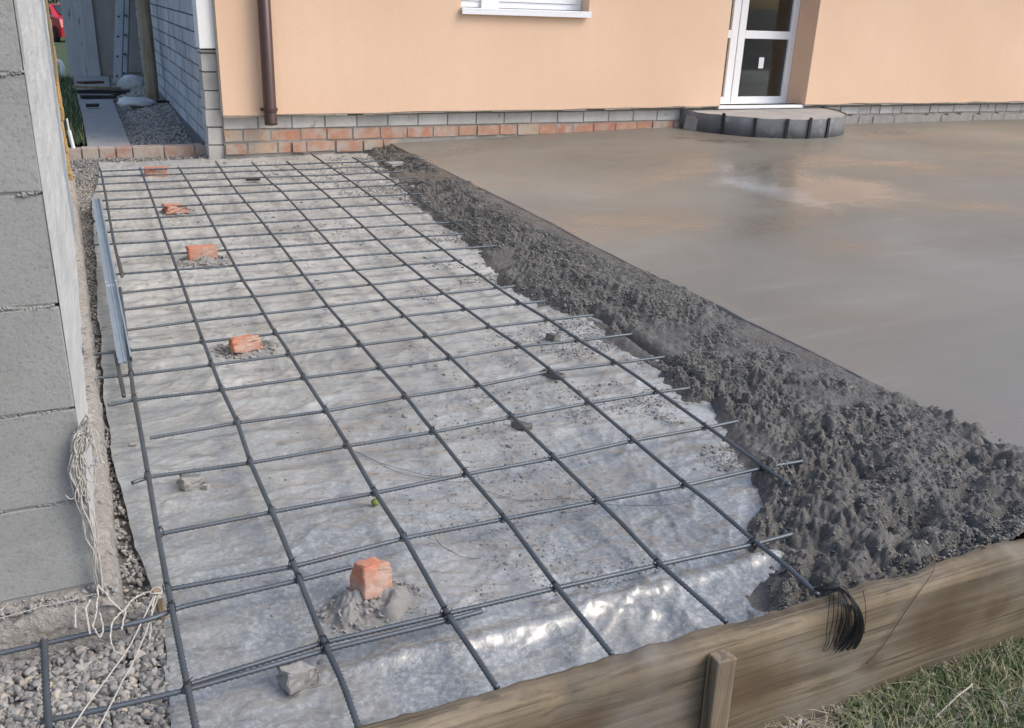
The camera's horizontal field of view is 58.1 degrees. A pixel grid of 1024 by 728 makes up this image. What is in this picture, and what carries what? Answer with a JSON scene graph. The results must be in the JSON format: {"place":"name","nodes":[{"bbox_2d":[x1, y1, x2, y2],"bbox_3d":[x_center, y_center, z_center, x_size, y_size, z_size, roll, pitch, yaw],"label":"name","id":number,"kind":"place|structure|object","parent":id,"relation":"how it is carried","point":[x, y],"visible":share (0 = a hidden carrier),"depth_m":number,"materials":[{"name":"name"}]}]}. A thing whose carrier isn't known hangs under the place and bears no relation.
{"place":"outdoors","nodes":[
{"label":"outdoors","id":0,"kind":"place"},
{"bbox_2d":[54,37,69,76],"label":"lawn","id":1,"kind":"structure","parent":0,"point":[61,50],"depth_m":24.82,"materials":[{"name":"plant"}]},
{"bbox_2d":[48,4,64,41],"bbox_3d":[-17.500,-13.261,35.817,4.138,1.360,1.860,22,29,39],"label":"red car","id":2,"kind":"object","parent":1,"relation":"on","point":[55,12],"visible":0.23,"depth_m":34.38,"materials":[{"name":"paint"}]},
{"bbox_2d":[58,73,85,145],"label":"lawn","id":3,"kind":"structure","parent":0,"point":[80,140],"depth_m":10.22,"materials":[{"name":"plant"}]},
{"bbox_2d":[72,76,130,146],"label":"path","id":4,"kind":"structure","parent":0,"point":[102,123],"depth_m":9.68,"materials":[{"name":"concrete"}]},
{"bbox_2d":[76,81,103,83],"bbox_3d":[-5.711,-3.818,12.501,0.146,0.032,0.369,12,22,22],"label":"scrap board","id":5,"kind":"object","parent":4,"relation":"on","point":[90,82],"visible":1,"depth_m":12.43,"materials":[{"name":"wood"}]},
{"bbox_2d":[86,103,99,106],"bbox_3d":[-4.746,-2.929,10.439,0.147,0.039,0.066,-8,24,-24],"label":"pipe elbow","id":6,"kind":"object","parent":4,"relation":"on","point":[92,105],"visible":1,"depth_m":10.42,"materials":[{"name":"black plastic"}]},
{"bbox_2d":[80,95,116,97],"bbox_3d":[-5.103,-3.299,11.371,0.420,0.032,0.147,-8,22,-27],"label":"scrap board","id":7,"kind":"object","parent":4,"relation":"on","point":[97,96],"visible":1,"depth_m":11.31,"materials":[{"name":"wood"}]},
{"bbox_2d":[71,89,129,93],"bbox_3d":[-5.296,-3.514,11.891,0.734,0.032,0.146,-6,26,-18],"label":"scrap board","id":8,"kind":"object","parent":4,"relation":"on","point":[103,91],"visible":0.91,"depth_m":11.85,"materials":[{"name":"brown wood"}]},
{"bbox_2d":[72,85,120,89],"bbox_3d":[-5.365,-3.573,11.923,0.588,0.032,0.147,-10,24,-35],"label":"scrap board","id":9,"kind":"object","parent":8,"relation":"on","point":[93,87],"visible":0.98,"depth_m":11.86,"materials":[{"name":"grey wood"}]},
{"bbox_2d":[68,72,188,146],"bbox_3d":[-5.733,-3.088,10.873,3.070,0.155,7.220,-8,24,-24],"label":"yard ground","id":10,"kind":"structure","parent":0,"point":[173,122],"depth_m":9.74,"materials":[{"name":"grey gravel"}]},
{"bbox_2d":[109,75,194,145],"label":"gravel","id":11,"kind":"structure","parent":10,"relation":"on","point":[152,138],"depth_m":9.73,"materials":[{"name":"grey gravel"}]},
{"bbox_2d":[113,0,130,83],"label":"ladder","id":12,"kind":"object","parent":11,"relation":"on","point":[121,39],"visible":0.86,"depth_m":12.77,"materials":[{"name":"metal"}]},
{"bbox_2d":[116,75,143,88],"bbox_3d":[-5.154,-3.793,12.497,0.389,0.251,0.250,-8,24,-24],"label":"plastic bag","id":13,"kind":"object","parent":11,"relation":"on","point":[125,81],"visible":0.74,"depth_m":12.41,"materials":[{"name":"white plastic"}]},
{"bbox_2d":[117,96,156,107],"bbox_3d":[-4.275,-2.980,10.518,0.441,0.128,0.299,-8,24,-24],"label":"plastic bag","id":14,"kind":"object","parent":11,"relation":"on","point":[135,102],"visible":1,"depth_m":10.43,"materials":[{"name":"white plastic"}]},
{"bbox_2d":[137,0,158,99],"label":"wooden post","id":15,"kind":"object","parent":11,"relation":"on","point":[148,51],"visible":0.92,"depth_m":10.91,"materials":[{"name":"brown wood"}]},
{"bbox_2d":[154,100,168,102],"bbox_3d":[-4.235,-3.050,10.728,0.106,0.032,0.539,17,23,33],"label":"scrap board","id":16,"kind":"object","parent":10,"relation":"on","point":[162,101],"visible":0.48,"depth_m":10.82,"materials":[{"name":"brown wood"}]},
{"bbox_2d":[69,154,284,171],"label":"gravel","id":17,"kind":"structure","parent":0,"point":[130,159],"depth_m":8.00,"materials":[{"name":"grey gravel"}]},
{"bbox_2d":[49,0,1023,727],"bbox_3d":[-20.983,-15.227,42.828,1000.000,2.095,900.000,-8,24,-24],"label":"ground","id":18,"kind":"structure","parent":0,"point":[829,720],"depth_m":2.42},
{"bbox_2d":[48,0,59,3],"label":"tree","id":19,"kind":"object","parent":18,"relation":"on","point":[51,2],"visible":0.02,"depth_m":46.33,"materials":[{"name":"green plant"}]},
{"bbox_2d":[57,59,65,76],"bbox_3d":[-6.907,-4.504,14.122,0.116,0.331,0.070,-8,24,-24],"label":"white pipe","id":20,"kind":"object","parent":18,"relation":"on","point":[61,65],"visible":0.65,"depth_m":14.10,"materials":[{"name":"plastic"}]},
{"bbox_2d":[0,0,125,663],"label":"block wall","id":21,"kind":"structure","parent":18,"relation":"on","point":[49,391],"depth_m":2.06,"materials":[{"name":"grey concrete"}]},
{"bbox_2d":[65,413,103,595],"bbox_3d":[-0.953,0.327,2.079,0.089,0.472,0.029,-8,24,-24],"label":"twine hank","id":22,"kind":"object","parent":21,"relation":"hanging from","point":[80,440],"visible":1,"depth_m":2.04,"materials":[{"name":"white fabric"}]},
{"bbox_2d":[60,0,100,77],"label":"wooden board","id":23,"kind":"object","parent":18,"relation":"on","point":[80,36],"depth_m":13.74,"materials":[{"name":"grey wood"}]},
{"bbox_2d":[91,0,142,75],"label":"brown wall","id":24,"kind":"structure","parent":18,"relation":"on","point":[104,16],"depth_m":13.98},
{"bbox_2d":[68,143,205,160],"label":"brick kerb","id":25,"kind":"structure","parent":18,"relation":"on","point":[138,151],"depth_m":8.15,"materials":[{"name":"brick"}]},
{"bbox_2d":[66,118,74,147],"bbox_3d":[-3.805,-1.969,7.958,0.052,0.292,0.032,-8,24,-24],"label":"white tube","id":26,"kind":"object","parent":25,"relation":"on","point":[70,136],"visible":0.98,"depth_m":7.95,"materials":[{"name":"plastic"}]},
{"bbox_2d":[92,153,783,727],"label":"plastic sheet","id":27,"kind":"object","parent":18,"relation":"on","point":[510,641],"visible":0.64,"depth_m":3.01,"materials":[{"name":"plastic"}]},
{"bbox_2d":[144,166,167,176],"bbox_3d":[-2.850,-1.543,7.385,0.184,0.059,0.171,-5,23,-18],"label":"brick support","id":28,"kind":"object","parent":27,"relation":"on","point":[164,171],"visible":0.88,"depth_m":7.33,"materials":[{"name":"brick"}]},
{"bbox_2d":[158,209,194,217],"bbox_3d":[-2.254,-1.024,6.192,0.238,0.037,0.264,-8,24,-24],"label":"mortar pat","id":29,"kind":"object","parent":27,"relation":"on","point":[172,214],"visible":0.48,"depth_m":6.14,"materials":[{"name":"grey concrete"}]},
{"bbox_2d":[161,203,188,213],"bbox_3d":[-2.251,-1.042,6.171,0.166,0.054,0.110,-12,25,-38],"label":"brick support","id":30,"kind":"object","parent":29,"relation":"on","point":[169,209],"visible":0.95,"depth_m":6.13,"materials":[{"name":"orange brick"}]},
{"bbox_2d":[176,473,205,490],"bbox_3d":[-0.984,0.357,2.829,0.075,0.041,0.060,-10,30,-42],"label":"concrete chunk","id":31,"kind":"object","parent":27,"relation":"on","point":[187,481],"visible":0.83,"depth_m":2.81,"materials":[{"name":"grey concrete"}]},
{"bbox_2d":[176,254,231,269],"bbox_3d":[-1.695,-0.574,5.079,0.315,0.052,0.333,-8,24,-24],"label":"mortar pat","id":32,"kind":"object","parent":27,"relation":"on","point":[203,261],"visible":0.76,"depth_m":5.04,"materials":[{"name":"grey concrete"}]},
{"bbox_2d":[185,244,217,260],"bbox_3d":[-1.718,-0.614,5.108,0.156,0.079,0.089,-8,21,-27],"label":"brick support","id":33,"kind":"object","parent":32,"relation":"on","point":[199,251],"visible":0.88,"depth_m":5.07,"materials":[{"name":"brick"}]},
{"bbox_2d":[202,484,210,489],"bbox_3d":[-0.936,0.375,2.821,0.022,0.016,0.023,7,17,12],"label":"pebble","id":34,"kind":"object","parent":27,"relation":"on","point":[206,486],"visible":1,"depth_m":2.81,"materials":[{"name":"grey stone"}]},
{"bbox_2d":[211,339,279,358],"bbox_3d":[-1.126,-0.072,3.913,0.294,0.043,0.215,-8,24,-24],"label":"mortar pat","id":35,"kind":"object","parent":27,"relation":"on","point":[269,347],"visible":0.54,"depth_m":3.86,"materials":[{"name":"grey concrete"}]},
{"bbox_2d":[228,334,263,352],"bbox_3d":[-1.124,-0.087,3.875,0.135,0.066,0.080,-13,14,-33],"label":"brick support","id":36,"kind":"object","parent":35,"relation":"on","point":[244,343],"visible":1,"depth_m":3.85,"materials":[{"name":"orange brick"}]},
{"bbox_2d":[246,178,260,180],"bbox_3d":[-2.026,-1.442,7.210,0.111,0.015,0.038,-8,24,-24],"label":"dark scrap","id":37,"kind":"object","parent":27,"relation":"on","point":[256,179],"visible":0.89,"depth_m":7.20,"materials":[{"name":"black metal"}]},
{"bbox_2d":[275,660,318,694],"bbox_3d":[-0.476,0.685,2.044,0.082,0.058,0.072,-12,26,-38],"label":"concrete chunk","id":38,"kind":"object","parent":27,"relation":"on","point":[294,677],"visible":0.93,"depth_m":2.02,"materials":[{"name":"grey concrete"}]},
{"bbox_2d":[316,577,420,632],"bbox_3d":[-0.358,0.586,2.307,0.269,0.071,0.194,-8,24,-24],"label":"mortar pat","id":39,"kind":"object","parent":27,"relation":"on","point":[344,611],"visible":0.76,"depth_m":2.27,"materials":[{"name":"grey concrete"}]},
{"bbox_2d":[350,557,392,599],"bbox_3d":[-0.355,0.536,2.319,0.088,0.094,0.084,-6,11,-38],"label":"brick support","id":40,"kind":"object","parent":39,"relation":"on","point":[371,578],"visible":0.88,"depth_m":2.29,"materials":[{"name":"orange brick"}]},
{"bbox_2d":[371,498,378,505],"bbox_3d":[-0.408,0.412,2.747,0.022,0.021,0.023,-8,24,-24],"label":"green plum","id":41,"kind":"object","parent":27,"relation":"on","point":[374,502],"visible":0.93,"depth_m":2.74,"materials":[{"name":"green food"}]},
{"bbox_2d":[0,153,820,727],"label":"rebar grid","id":42,"kind":"object","parent":27,"relation":"on","point":[322,643],"visible":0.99,"depth_m":3.05,"materials":[{"name":"metal"}]},
{"bbox_2d":[91,195,131,363],"bbox_3d":[-2.132,-0.564,4.848,0.052,0.028,3.107,-8,24,-23],"label":"steel channel","id":43,"kind":"object","parent":42,"relation":"on","point":[115,305],"visible":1,"depth_m":4.39,"materials":[{"name":"silver metal"}]},
{"bbox_2d":[113,350,125,397],"bbox_3d":[-1.487,0.033,3.492,0.016,0.017,0.459,-8,24,-24],"label":"bar offcut","id":44,"kind":"object","parent":42,"relation":"attached to","point":[121,383],"visible":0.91,"depth_m":3.44,"materials":[{"name":"metal"}]},
{"bbox_2d":[373,460,484,481],"bbox_3d":[-0.295,0.350,2.972,0.421,0.009,0.055,9,23,16],"label":"wire offcut","id":45,"kind":"object","parent":27,"relation":"on","point":[417,476],"visible":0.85,"depth_m":2.95,"materials":[{"name":"black metal"}]},
{"bbox_2d":[132,156,760,664],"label":"concrete crumbs","id":46,"kind":"object","parent":27,"relation":"on","point":[392,190],"visible":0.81,"depth_m":3.60,"materials":[{"name":"grey concrete"}]},
{"bbox_2d":[511,420,532,430],"bbox_3d":[0.032,0.221,3.314,0.084,0.035,0.037,19,27,35],"label":"concrete clod","id":47,"kind":"object","parent":27,"relation":"on","point":[515,425],"visible":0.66,"depth_m":3.30,"materials":[{"name":"grey concrete"}]},
{"bbox_2d":[540,368,564,379],"bbox_3d":[0.165,0.043,3.729,0.036,0.036,0.120,-18,30,-42],"label":"concrete clod","id":48,"kind":"object","parent":27,"relation":"on","point":[551,376],"visible":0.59,"depth_m":3.71,"materials":[{"name":"grey concrete"}]},
{"bbox_2d":[545,333,560,341],"bbox_3d":[0.186,-0.121,4.172,0.053,0.040,0.061,17,21,33],"label":"concrete clod","id":49,"kind":"object","parent":27,"relation":"on","point":[553,337],"visible":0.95,"depth_m":4.15,"materials":[{"name":"grey concrete"}]},
{"bbox_2d":[485,490,689,505],"bbox_3d":[0.224,0.417,2.842,0.653,0.007,0.059,3,22,2],"label":"wire offcut","id":50,"kind":"object","parent":27,"relation":"on","point":[580,499],"visible":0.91,"depth_m":2.83,"materials":[{"name":"black metal"}]},
{"bbox_2d":[366,145,1023,618],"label":"fresh concrete","id":51,"kind":"object","parent":27,"relation":"on","point":[834,497],"visible":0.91,"depth_m":3.25,"materials":[{"name":"grey concrete"}]},
{"bbox_2d":[384,161,402,166],"bbox_3d":[-1.003,-1.698,7.817,0.097,0.036,0.146,17,26,33],"label":"foam scrap","id":52,"kind":"object","parent":51,"relation":"on","point":[394,163],"visible":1,"depth_m":7.79,"materials":[{"name":"white plastic"}]},
{"bbox_2d":[373,148,1023,611],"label":"concrete lumps","id":53,"kind":"object","parent":51,"relation":"on","point":[661,302],"visible":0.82,"depth_m":3.73,"materials":[{"name":"grey concrete"}]},
{"bbox_2d":[13,157,1023,727],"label":"gravel bed","id":54,"kind":"object","parent":18,"relation":"on","point":[121,557],"visible":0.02,"depth_m":2.67,"materials":[{"name":"grey gravel"}]},
{"bbox_2d":[0,599,177,727],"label":"gravel","id":55,"kind":"structure","parent":54,"relation":"on","point":[88,673],"depth_m":2.04,"materials":[{"name":"grey gravel"}]},
{"bbox_2d":[152,588,167,621],"bbox_3d":[-0.854,0.597,2.248,0.022,0.124,0.035,13,24,24],"label":"wooden peg","id":56,"kind":"object","parent":55,"relation":"on","point":[160,606],"visible":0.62,"depth_m":2.23,"materials":[{"name":"brown wood"}]},
{"bbox_2d":[0,584,162,727],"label":"twine","id":57,"kind":"object","parent":56,"relation":"attached to","point":[153,597],"visible":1,"depth_m":2.09,"materials":[{"name":"beige fabric"}]},
{"bbox_2d":[71,167,154,612],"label":"gravel","id":58,"kind":"structure","parent":54,"relation":"on","point":[90,182],"depth_m":3.85,"materials":[{"name":"grey gravel"}]},
{"bbox_2d":[135,0,1023,159],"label":"house","id":59,"kind":"structure","parent":18,"relation":"on","point":[239,79],"depth_m":9.24,"materials":[{"name":"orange paint"}]},
{"bbox_2d":[460,0,591,17],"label":"window","id":60,"kind":"structure","parent":59,"relation":"in","point":[488,7],"depth_m":8.91,"materials":[{"name":"white plastic"}]},
{"bbox_2d":[738,49,775,95],"bbox_3d":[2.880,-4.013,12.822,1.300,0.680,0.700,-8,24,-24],"label":"glass pane","id":61,"kind":"object","parent":59,"relation":"in","point":[755,80],"visible":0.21,"depth_m":12.66,"materials":[{"name":"clear glass"}]},
{"bbox_2d":[715,0,802,108],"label":"door","id":62,"kind":"structure","parent":59,"relation":"in","point":[737,34],"depth_m":10.48,"materials":[{"name":"white plastic"}]},
{"bbox_2d":[356,538,1023,727],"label":"formwork board","id":63,"kind":"object","parent":18,"relation":"on","point":[970,602],"visible":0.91,"depth_m":2.21,"materials":[{"name":"brown wood"}]},
{"bbox_2d":[813,586,865,652],"bbox_3d":[0.806,0.607,2.250,0.130,0.196,0.110,2,22,-1],"label":"wire bundle","id":64,"kind":"object","parent":63,"relation":"on","point":[852,637],"visible":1,"depth_m":2.23,"materials":[{"name":"black metal"}]},
{"bbox_2d":[866,562,935,663],"bbox_3d":[1.012,0.631,2.351,0.262,0.230,0.038,-14,27,-36],"label":"loose wire","id":65,"kind":"object","parent":63,"relation":"hanging from","point":[904,613],"visible":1,"depth_m":2.32,"materials":[{"name":"metal"}]},
{"bbox_2d":[700,648,736,727],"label":"wooden stake","id":66,"kind":"object","parent":18,"relation":"on","point":[719,677],"visible":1,"depth_m":2.07,"materials":[{"name":"brown wood"}]},
{"bbox_2d":[390,119,1023,447],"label":"pavement","id":67,"kind":"structure","parent":0,"point":[889,256],"depth_m":5.97,"materials":[{"name":"concrete"}]},
{"bbox_2d":[683,115,697,129],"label":"stone block","id":68,"kind":"structure","parent":67,"relation":"on","point":[690,123],"depth_m":9.92,"materials":[{"name":"concrete"}]},
{"bbox_2d":[679,106,846,138],"bbox_3d":[2.947,-2.607,10.057,1.996,0.285,1.017,-8,24,-24],"label":"door step","id":69,"kind":"object","parent":67,"relation":"on","point":[800,123],"depth_m":9.70,"materials":[{"name":"concrete"}]},
{"bbox_2d":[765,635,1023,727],"bbox_3d":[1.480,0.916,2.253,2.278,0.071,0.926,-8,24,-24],"label":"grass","id":70,"kind":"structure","parent":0,"point":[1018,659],"depth_m":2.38,"materials":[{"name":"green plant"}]},
{"bbox_2d":[782,665,1023,727],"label":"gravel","id":71,"kind":"structure","parent":0,"point":[874,709],"depth_m":2.36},
{"bbox_2d":[934,683,972,718],"bbox_3d":[1.125,0.858,2.350,0.162,0.034,0.007,-13,26,-33],"label":"dry stalk","id":72,"kind":"object","parent":71,"relation":"on","point":[949,703],"visible":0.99,"depth_m":2.35,"materials":[{"name":"beige plant"}]}
]}

